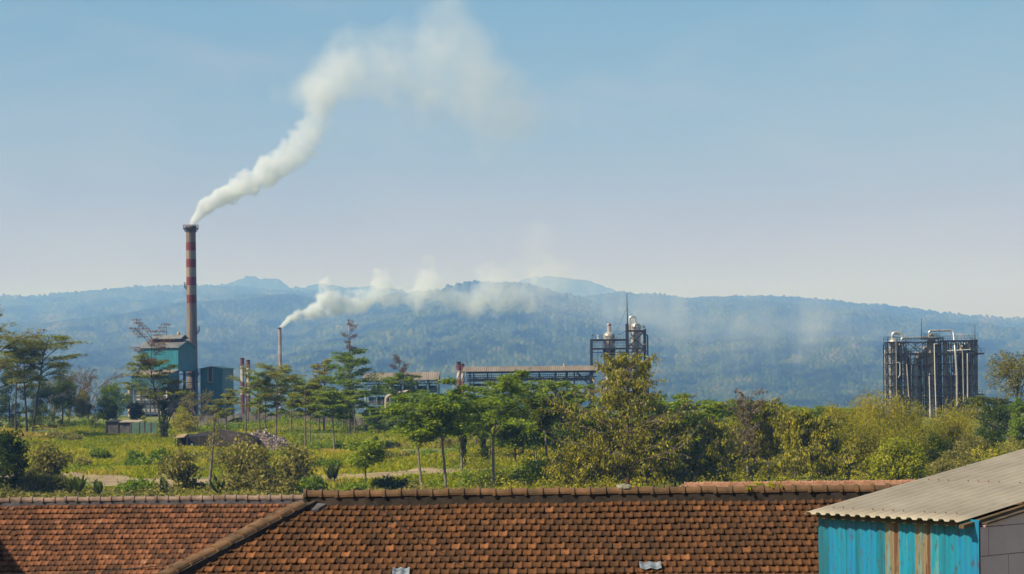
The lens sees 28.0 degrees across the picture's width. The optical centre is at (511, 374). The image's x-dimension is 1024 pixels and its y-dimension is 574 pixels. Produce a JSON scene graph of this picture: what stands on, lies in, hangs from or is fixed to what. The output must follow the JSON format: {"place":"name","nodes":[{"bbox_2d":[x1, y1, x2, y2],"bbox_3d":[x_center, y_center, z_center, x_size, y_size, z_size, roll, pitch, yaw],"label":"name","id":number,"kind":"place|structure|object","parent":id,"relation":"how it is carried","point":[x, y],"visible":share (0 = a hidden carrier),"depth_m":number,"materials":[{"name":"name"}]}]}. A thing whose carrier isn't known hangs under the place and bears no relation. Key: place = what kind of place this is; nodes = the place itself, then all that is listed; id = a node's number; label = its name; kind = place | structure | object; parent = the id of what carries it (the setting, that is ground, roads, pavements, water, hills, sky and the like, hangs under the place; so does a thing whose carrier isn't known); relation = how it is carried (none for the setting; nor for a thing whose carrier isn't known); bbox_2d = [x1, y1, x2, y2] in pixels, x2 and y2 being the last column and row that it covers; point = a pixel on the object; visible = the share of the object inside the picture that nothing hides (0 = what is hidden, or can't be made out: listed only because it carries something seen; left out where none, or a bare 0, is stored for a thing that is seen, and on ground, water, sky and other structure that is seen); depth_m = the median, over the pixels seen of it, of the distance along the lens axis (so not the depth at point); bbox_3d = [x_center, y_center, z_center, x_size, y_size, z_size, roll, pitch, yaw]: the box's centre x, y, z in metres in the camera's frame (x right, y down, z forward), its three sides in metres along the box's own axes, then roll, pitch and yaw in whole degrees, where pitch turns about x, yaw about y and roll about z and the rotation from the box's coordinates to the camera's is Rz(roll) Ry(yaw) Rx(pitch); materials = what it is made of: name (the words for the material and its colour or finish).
{"place":"outdoors","nodes":[
{"label":"outdoors","id":0,"kind":"place"},
{"bbox_2d":[0,284,383,415],"bbox_3d":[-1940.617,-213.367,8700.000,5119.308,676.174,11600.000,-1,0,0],"label":"hill","id":1,"kind":"structure","parent":0,"point":[235,323],"depth_m":7408.13,"materials":[{"name":"blue"}]},
{"bbox_2d":[0,467,482,487],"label":"dirt path","id":2,"kind":"structure","parent":0,"point":[110,480],"depth_m":272.44,"materials":[{"name":"soil"}]},
{"bbox_2d":[219,275,616,296],"bbox_3d":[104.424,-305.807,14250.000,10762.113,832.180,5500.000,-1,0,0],"label":"mountain","id":3,"kind":"structure","parent":0,"point":[581,288],"depth_m":14363.29,"materials":[{"name":"blue"}]},
{"bbox_2d":[234,280,671,413],"bbox_3d":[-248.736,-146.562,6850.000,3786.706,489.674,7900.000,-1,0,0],"label":"hill","id":4,"kind":"structure","parent":0,"point":[474,323],"depth_m":5376.79,"materials":[{"name":"blue"}]},
{"bbox_2d":[0,406,1023,495],"bbox_3d":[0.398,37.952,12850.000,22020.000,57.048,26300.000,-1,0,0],"label":"ground","id":5,"kind":"structure","parent":0,"point":[153,419],"depth_m":388.49,"materials":[{"name":"green plant"}]},
{"bbox_2d":[0,372,27,427],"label":"leafy tree","id":6,"kind":"object","parent":5,"relation":"on","point":[3,407],"visible":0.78,"depth_m":439.51,"materials":[{"name":"green plant"}]},
{"bbox_2d":[0,426,31,489],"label":"leafy tree","id":7,"kind":"object","parent":5,"relation":"on","point":[10,456],"visible":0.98,"depth_m":235.32,"materials":[{"name":"green plant"}]},
{"bbox_2d":[0,304,46,387],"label":"umbrella tree","id":8,"kind":"object","parent":5,"relation":"on","point":[12,361],"visible":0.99,"depth_m":395.58,"materials":[{"name":"green plant"}]},
{"bbox_2d":[0,345,51,431],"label":"umbrella tree","id":9,"kind":"object","parent":5,"relation":"on","point":[13,372],"visible":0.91,"depth_m":399.09,"materials":[{"name":"green plant"}]},
{"bbox_2d":[10,469,54,491],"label":"bush","id":10,"kind":"object","parent":5,"relation":"on","point":[30,480],"visible":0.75,"depth_m":238.83,"materials":[{"name":"green plant"}]},
{"bbox_2d":[22,380,52,423],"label":"leafy tree","id":11,"kind":"object","parent":5,"relation":"on","point":[44,393],"visible":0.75,"depth_m":449.40,"materials":[{"name":"green plant"}]},
{"bbox_2d":[3,329,92,431],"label":"umbrella tree","id":12,"kind":"object","parent":5,"relation":"on","point":[60,366],"visible":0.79,"depth_m":401.53,"materials":[{"name":"green plant"}]},
{"bbox_2d":[22,425,75,475],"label":"broadleaf shrub","id":13,"kind":"object","parent":5,"relation":"on","point":[46,463],"visible":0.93,"depth_m":244.14,"materials":[{"name":"green plant"}]},
{"bbox_2d":[41,472,73,492],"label":"bush","id":14,"kind":"object","parent":5,"relation":"on","point":[56,481],"visible":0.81,"depth_m":236.99,"materials":[{"name":"green plant"}]},
{"bbox_2d":[41,372,80,423],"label":"leafy tree","id":15,"kind":"object","parent":5,"relation":"on","point":[60,387],"visible":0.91,"depth_m":453.59,"materials":[{"name":"green plant"}]},
{"bbox_2d":[93,396,117,420],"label":"leafy tree","id":16,"kind":"object","parent":5,"relation":"on","point":[109,404],"visible":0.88,"depth_m":461.40,"materials":[{"name":"green plant"}]},
{"bbox_2d":[96,378,131,419],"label":"leafy tree","id":17,"kind":"object","parent":5,"relation":"on","point":[113,392],"visible":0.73,"depth_m":466.84,"materials":[{"name":"green plant"}]},
{"bbox_2d":[105,419,143,433],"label":"garden shed","id":18,"kind":"structure","parent":5,"relation":"on","point":[120,426],"depth_m":425.00,"materials":[{"name":"metal"}]},
{"bbox_2d":[115,477,157,492],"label":"bush","id":19,"kind":"object","parent":5,"relation":"on","point":[141,482],"visible":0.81,"depth_m":239.26,"materials":[{"name":"green plant"}]},
{"bbox_2d":[0,493,302,573],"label":"tiled house","id":20,"kind":"structure","parent":5,"relation":"on","point":[57,535],"depth_m":59.71,"materials":[{"name":"orange tile"}]},
{"bbox_2d":[116,318,189,434],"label":"umbrella tree","id":21,"kind":"object","parent":5,"relation":"on","point":[148,362],"visible":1,"depth_m":397.89,"materials":[{"name":"green plant"}]},
{"bbox_2d":[124,325,199,416],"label":"boiler house","id":22,"kind":"structure","parent":5,"relation":"on","point":[180,351],"depth_m":591.43,"materials":[{"name":"teal metal"}]},
{"bbox_2d":[151,444,202,489],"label":"broadleaf shrub","id":23,"kind":"object","parent":5,"relation":"on","point":[181,468],"visible":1,"depth_m":239.49,"materials":[{"name":"green plant"}]},
{"bbox_2d":[169,407,201,433],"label":"bush","id":24,"kind":"object","parent":5,"relation":"on","point":[188,423],"visible":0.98,"depth_m":431.33,"materials":[{"name":"green plant"}]},
{"bbox_2d":[183,224,199,414],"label":"chimney","id":25,"kind":"object","parent":5,"relation":"on","point":[190,230],"visible":0.87,"depth_m":610.75,"materials":[{"name":"metal"}]},
{"bbox_2d":[1,415,381,429],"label":"undergrowth","id":26,"kind":"object","parent":5,"relation":"on","point":[81,423],"visible":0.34,"depth_m":441.06,"materials":[{"name":"green plant"}]},
{"bbox_2d":[173,433,211,447],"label":"lean to shelter","id":27,"kind":"object","parent":5,"relation":"on","point":[187,439],"visible":0.59,"depth_m":338.20,"materials":[{"name":"metal"}]},
{"bbox_2d":[177,389,222,427],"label":"bare tree","id":28,"kind":"object","parent":5,"relation":"on","point":[187,399],"visible":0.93,"depth_m":439.85,"materials":[{"name":"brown plant"}]},
{"bbox_2d":[195,413,232,488],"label":"bare pole tree","id":29,"kind":"object","parent":5,"relation":"on","point":[211,447],"visible":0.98,"depth_m":239.05,"materials":[{"name":"green plant"}]},
{"bbox_2d":[200,366,234,414],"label":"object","id":30,"kind":"structure","parent":5,"relation":"on","point":[212,378],"depth_m":601.14,"materials":[{"name":"blue metal"}]},
{"bbox_2d":[176,429,260,448],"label":"rubbish heap","id":31,"kind":"object","parent":5,"relation":"on","point":[228,436],"visible":0.34,"depth_m":342.85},
{"bbox_2d":[207,389,243,429],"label":"umbrella tree","id":32,"kind":"object","parent":5,"relation":"on","point":[220,403],"visible":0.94,"depth_m":426.84,"materials":[{"name":"green plant"}]},
{"bbox_2d":[205,471,256,490],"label":"bush","id":33,"kind":"object","parent":5,"relation":"on","point":[232,479],"visible":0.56,"depth_m":237.05,"materials":[{"name":"green plant"}]},
{"bbox_2d":[0,476,486,497],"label":"undergrowth","id":34,"kind":"object","parent":5,"relation":"on","point":[10,491],"visible":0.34,"depth_m":233.54,"materials":[{"name":"green plant"}]},
{"bbox_2d":[213,428,274,476],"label":"broadleaf shrub","id":35,"kind":"object","parent":5,"relation":"on","point":[231,458],"visible":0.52,"depth_m":242.01,"materials":[{"name":"green plant"}]},
{"bbox_2d":[223,364,266,432],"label":"umbrella tree","id":36,"kind":"object","parent":5,"relation":"on","point":[245,370],"visible":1,"depth_m":399.44,"materials":[{"name":"green plant"}]},
{"bbox_2d":[238,372,275,430],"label":"umbrella tree","id":37,"kind":"object","parent":5,"relation":"on","point":[261,374],"visible":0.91,"depth_m":405.09,"materials":[{"name":"green plant"}]},
{"bbox_2d":[224,442,294,489],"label":"broadleaf shrub","id":38,"kind":"object","parent":5,"relation":"on","point":[257,469],"visible":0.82,"depth_m":238.84,"materials":[{"name":"green plant"}]},
{"bbox_2d":[250,429,289,450],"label":"ash heap","id":39,"kind":"object","parent":5,"relation":"on","point":[267,438],"visible":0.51,"depth_m":347.36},
{"bbox_2d":[249,472,299,494],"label":"bush","id":40,"kind":"object","parent":5,"relation":"on","point":[282,486],"visible":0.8,"depth_m":237.00,"materials":[{"name":"green plant"}]},
{"bbox_2d":[248,363,305,433],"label":"umbrella tree","id":41,"kind":"object","parent":5,"relation":"on","point":[277,375],"visible":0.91,"depth_m":403.92,"materials":[{"name":"green plant"}]},
{"bbox_2d":[172,410,403,426],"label":"compound wall","id":42,"kind":"structure","parent":5,"relation":"on","point":[250,416],"depth_m":457.31,"materials":[{"name":"concrete"}]},
{"bbox_2d":[273,439,324,485],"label":"broadleaf shrub","id":43,"kind":"object","parent":5,"relation":"on","point":[299,464],"visible":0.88,"depth_m":245.22,"materials":[{"name":"green plant"}]},
{"bbox_2d":[281,378,323,445],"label":"umbrella tree","id":44,"kind":"object","parent":5,"relation":"on","point":[310,386],"visible":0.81,"depth_m":355.76,"materials":[{"name":"green plant"}]},
{"bbox_2d":[292,474,335,493],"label":"bush","id":45,"kind":"object","parent":5,"relation":"on","point":[316,483],"visible":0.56,"depth_m":238.51,"materials":[{"name":"green plant"}]},
{"bbox_2d":[0,418,654,497],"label":"grass","id":46,"kind":"structure","parent":5,"relation":"on","point":[156,439],"depth_m":321.25,"materials":[{"name":"green plant"}]},
{"bbox_2d":[303,389,355,448],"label":"umbrella tree","id":47,"kind":"object","parent":5,"relation":"on","point":[325,397],"visible":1,"depth_m":343.98,"materials":[{"name":"green plant"}]},
{"bbox_2d":[314,320,385,433],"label":"umbrella tree","id":48,"kind":"object","parent":5,"relation":"on","point":[344,357],"visible":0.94,"depth_m":404.84,"materials":[{"name":"green plant"}]},
{"bbox_2d":[336,387,372,432],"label":"umbrella tree","id":49,"kind":"object","parent":5,"relation":"on","point":[360,393],"visible":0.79,"depth_m":398.86,"materials":[{"name":"green plant"}]},
{"bbox_2d":[342,439,392,484],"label":"slender tree","id":50,"kind":"object","parent":5,"relation":"on","point":[368,455],"visible":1,"depth_m":239.41,"materials":[{"name":"green plant"}]},
{"bbox_2d":[359,406,392,432],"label":"umbrella tree","id":51,"kind":"object","parent":5,"relation":"on","point":[372,417],"visible":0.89,"depth_m":396.69,"materials":[{"name":"green plant"}]},
{"bbox_2d":[371,474,411,489],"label":"bush","id":52,"kind":"object","parent":5,"relation":"on","point":[387,482],"visible":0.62,"depth_m":241.36,"materials":[{"name":"green plant"}]},
{"bbox_2d":[376,354,422,402],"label":"umbrella tree","id":53,"kind":"object","parent":5,"relation":"on","point":[393,380],"visible":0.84,"depth_m":424.15,"materials":[{"name":"green plant"}]},
{"bbox_2d":[363,372,439,411],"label":"process building","id":54,"kind":"structure","parent":5,"relation":"on","point":[428,377],"depth_m":542.79,"materials":[{"name":"white metal"}]},
{"bbox_2d":[376,393,462,486],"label":"slender tree","id":55,"kind":"object","parent":5,"relation":"on","point":[422,432],"visible":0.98,"depth_m":236.96,"materials":[{"name":"green plant"}]},
{"bbox_2d":[424,393,465,487],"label":"slender tree","id":56,"kind":"object","parent":5,"relation":"on","point":[449,424],"visible":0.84,"depth_m":238.30,"materials":[{"name":"green plant"}]},
{"bbox_2d":[423,388,492,484],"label":"slender tree","id":57,"kind":"object","parent":5,"relation":"on","point":[462,423],"visible":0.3,"depth_m":253.20,"materials":[{"name":"green plant"}]},
{"bbox_2d":[453,467,497,487],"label":"bush","id":58,"kind":"object","parent":5,"relation":"on","point":[465,474],"visible":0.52,"depth_m":249.33,"materials":[{"name":"green plant"}]},
{"bbox_2d":[436,368,530,487],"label":"slender tree","id":59,"kind":"object","parent":5,"relation":"on","point":[501,415],"visible":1,"depth_m":239.80,"materials":[{"name":"green plant"}]},
{"bbox_2d":[484,416,546,473],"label":"slender tree","id":60,"kind":"object","parent":5,"relation":"on","point":[514,434],"visible":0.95,"depth_m":250.72,"materials":[{"name":"green plant"}]},
{"bbox_2d":[462,363,597,404],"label":"conveyor gallery","id":61,"kind":"object","parent":5,"relation":"on","point":[537,369],"visible":0.69,"depth_m":519.93,"materials":[{"name":"grey metal"}]},
{"bbox_2d":[513,379,554,425],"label":"umbrella tree","id":62,"kind":"object","parent":5,"relation":"on","point":[531,385],"visible":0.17,"depth_m":316.94,"materials":[{"name":"green plant"}]},
{"bbox_2d":[511,455,563,485],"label":"bush","id":63,"kind":"object","parent":5,"relation":"on","point":[531,464],"visible":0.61,"depth_m":245.36,"materials":[{"name":"green plant"}]},
{"bbox_2d":[522,394,571,457],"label":"slender tree","id":64,"kind":"object","parent":5,"relation":"on","point":[537,409],"visible":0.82,"depth_m":255.61,"materials":[{"name":"green plant"}]},
{"bbox_2d":[527,400,580,456],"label":"leafy tree","id":65,"kind":"object","parent":5,"relation":"on","point":[553,445],"visible":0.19,"depth_m":291.12,"materials":[{"name":"green plant"}]},
{"bbox_2d":[533,379,587,451],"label":"umbrella tree","id":66,"kind":"object","parent":5,"relation":"on","point":[553,386],"visible":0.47,"depth_m":308.58,"materials":[{"name":"green plant"}]},
{"bbox_2d":[540,437,603,487],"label":"kapok tree","id":67,"kind":"object","parent":5,"relation":"on","point":[570,466],"visible":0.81,"depth_m":239.78,"materials":[{"name":"plant"}]},
{"bbox_2d":[557,410,595,452],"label":"leafy tree","id":68,"kind":"object","parent":5,"relation":"on","point":[578,433],"visible":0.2,"depth_m":279.76,"materials":[{"name":"green plant"}]},
{"bbox_2d":[154,483,1023,573],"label":"hipped house","id":69,"kind":"structure","parent":5,"relation":"on","point":[714,529],"depth_m":43.74,"materials":[{"name":"tile"}]},
{"bbox_2d":[573,428,643,487],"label":"kapok tree","id":70,"kind":"object","parent":5,"relation":"on","point":[606,466],"visible":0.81,"depth_m":238.57,"materials":[{"name":"green plant"}]},
{"bbox_2d":[590,304,648,414],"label":"distillation tower","id":71,"kind":"structure","parent":5,"relation":"on","point":[609,339],"depth_m":541.03,"materials":[{"name":"metal"}]},
{"bbox_2d":[538,349,724,479],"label":"kapok tree","id":72,"kind":"object","parent":5,"relation":"on","point":[618,379],"visible":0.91,"depth_m":237.61,"materials":[{"name":"green plant"}]},
{"bbox_2d":[619,415,686,485],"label":"kapok tree","id":73,"kind":"object","parent":5,"relation":"on","point":[651,462],"visible":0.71,"depth_m":237.28,"materials":[{"name":"green plant"}]},
{"bbox_2d":[651,420,707,486],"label":"kapok tree","id":74,"kind":"object","parent":5,"relation":"on","point":[680,472],"visible":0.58,"depth_m":241.01,"materials":[{"name":"plant"}]},
{"bbox_2d":[664,393,733,479],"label":"umbrella tree","id":75,"kind":"object","parent":5,"relation":"on","point":[703,413],"visible":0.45,"depth_m":261.73,"materials":[{"name":"green plant"}]},
{"bbox_2d":[685,415,754,481],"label":"kapok tree","id":76,"kind":"object","parent":5,"relation":"on","point":[710,432],"visible":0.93,"depth_m":243.41,"materials":[{"name":"green plant"}]},
{"bbox_2d":[455,436,1019,488],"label":"undergrowth","id":77,"kind":"object","parent":5,"relation":"on","point":[862,476],"visible":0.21,"depth_m":244.63,"materials":[{"name":"green plant"}]},
{"bbox_2d":[713,439,766,479],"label":"kapok tree","id":78,"kind":"object","parent":5,"relation":"on","point":[734,455],"visible":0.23,"depth_m":260.02,"materials":[{"name":"green plant"}]},
{"bbox_2d":[722,385,774,480],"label":"kapok tree","id":79,"kind":"object","parent":5,"relation":"on","point":[749,416],"visible":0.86,"depth_m":249.61,"materials":[{"name":"green plant"}]},
{"bbox_2d":[750,397,785,479],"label":"kapok tree","id":80,"kind":"object","parent":5,"relation":"on","point":[771,449],"visible":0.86,"depth_m":251.45,"materials":[{"name":"green plant"}]},
{"bbox_2d":[752,406,826,478],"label":"kapok tree","id":81,"kind":"object","parent":5,"relation":"on","point":[790,429],"visible":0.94,"depth_m":245.06,"materials":[{"name":"green plant"}]},
{"bbox_2d":[679,479,914,486],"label":"red roofed house","id":82,"kind":"structure","parent":5,"relation":"on","point":[806,482],"depth_m":107.83,"materials":[{"name":"tile"}]},
{"bbox_2d":[791,413,856,479],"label":"kapok tree","id":83,"kind":"object","parent":5,"relation":"on","point":[826,428],"visible":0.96,"depth_m":243.66,"materials":[{"name":"green plant"}]},
{"bbox_2d":[826,441,866,477],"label":"kapok tree","id":84,"kind":"object","parent":5,"relation":"on","point":[851,447],"visible":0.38,"depth_m":254.59,"materials":[{"name":"green plant"}]},
{"bbox_2d":[842,408,896,473],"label":"bamboo clump","id":85,"kind":"object","parent":5,"relation":"on","point":[868,442],"visible":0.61,"depth_m":260.89,"materials":[{"name":"green plant"}]},
{"bbox_2d":[850,385,916,449],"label":"bamboo clump","id":86,"kind":"object","parent":5,"relation":"on","point":[878,408],"visible":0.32,"depth_m":280.96,"materials":[{"name":"green plant"}]},
{"bbox_2d":[863,436,932,479],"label":"bush","id":87,"kind":"object","parent":5,"relation":"on","point":[907,463],"visible":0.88,"depth_m":226.36,"materials":[{"name":"green plant"}]},
{"bbox_2d":[874,421,939,467],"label":"bamboo clump","id":88,"kind":"object","parent":5,"relation":"on","point":[898,432],"visible":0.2,"depth_m":257.38,"materials":[{"name":"green plant"}]},
{"bbox_2d":[884,394,933,442],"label":"bamboo clump","id":89,"kind":"object","parent":5,"relation":"on","point":[912,414],"visible":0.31,"depth_m":286.89,"materials":[{"name":"green plant"}]},
{"bbox_2d":[805,449,1023,573],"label":"corrugated shed","id":90,"kind":"structure","parent":5,"relation":"on","point":[968,519],"depth_m":30.87,"materials":[{"name":"blue metal"}]},
{"bbox_2d":[903,416,953,464],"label":"bamboo clump","id":91,"kind":"object","parent":5,"relation":"on","point":[922,430],"visible":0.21,"depth_m":279.49,"materials":[{"name":"green plant"}]},
{"bbox_2d":[883,318,984,417],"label":"distillery block","id":92,"kind":"structure","parent":5,"relation":"on","point":[962,380],"depth_m":470.68,"materials":[{"name":"metal"}]},
{"bbox_2d":[920,430,959,466],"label":"bush","id":93,"kind":"object","parent":5,"relation":"on","point":[942,449],"visible":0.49,"depth_m":261.50,"materials":[{"name":"green plant"}]},
{"bbox_2d":[918,400,981,451],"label":"bamboo clump","id":94,"kind":"object","parent":5,"relation":"on","point":[955,432],"visible":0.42,"depth_m":283.07,"materials":[{"name":"green plant"}]},
{"bbox_2d":[938,448,981,468],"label":"bush","id":95,"kind":"object","parent":5,"relation":"on","point":[958,458],"visible":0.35,"depth_m":239.97,"materials":[{"name":"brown plant"}]},
{"bbox_2d":[939,393,992,453],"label":"bamboo clump","id":96,"kind":"object","parent":5,"relation":"on","point":[971,420],"visible":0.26,"depth_m":298.98,"materials":[{"name":"green plant"}]},
{"bbox_2d":[953,433,994,458],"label":"bush","id":97,"kind":"object","parent":5,"relation":"on","point":[969,442],"visible":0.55,"depth_m":261.66,"materials":[{"name":"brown plant"}]},
{"bbox_2d":[973,426,1012,457],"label":"bush","id":98,"kind":"object","parent":5,"relation":"on","point":[992,436],"visible":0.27,"depth_m":269.77,"materials":[{"name":"green plant"}]},
{"bbox_2d":[974,401,1022,444],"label":"leafy tree","id":99,"kind":"object","parent":5,"relation":"on","point":[998,416],"visible":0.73,"depth_m":321.28,"materials":[{"name":"green plant"}]},
{"bbox_2d":[985,347,1023,415],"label":"leafy tree","id":100,"kind":"object","parent":5,"relation":"on","point":[1008,367],"visible":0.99,"depth_m":329.51,"materials":[{"name":"green plant"}]},
{"bbox_2d":[1006,396,1023,448],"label":"leafy tree","id":101,"kind":"object","parent":5,"relation":"on","point":[1017,428],"visible":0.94,"depth_m":299.35,"materials":[{"name":"green plant"}]},
{"bbox_2d":[0,0,1023,318],"label":"sky","id":102,"kind":"structure","parent":0,"point":[855,151],"materials":[{"name":"blue"}]},
{"bbox_2d":[582,291,1023,409],"bbox_3d":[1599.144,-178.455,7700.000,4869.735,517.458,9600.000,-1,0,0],"label":"hill","id":103,"kind":"structure","parent":0,"point":[791,351],"depth_m":5579.84,"materials":[{"name":"blue"}]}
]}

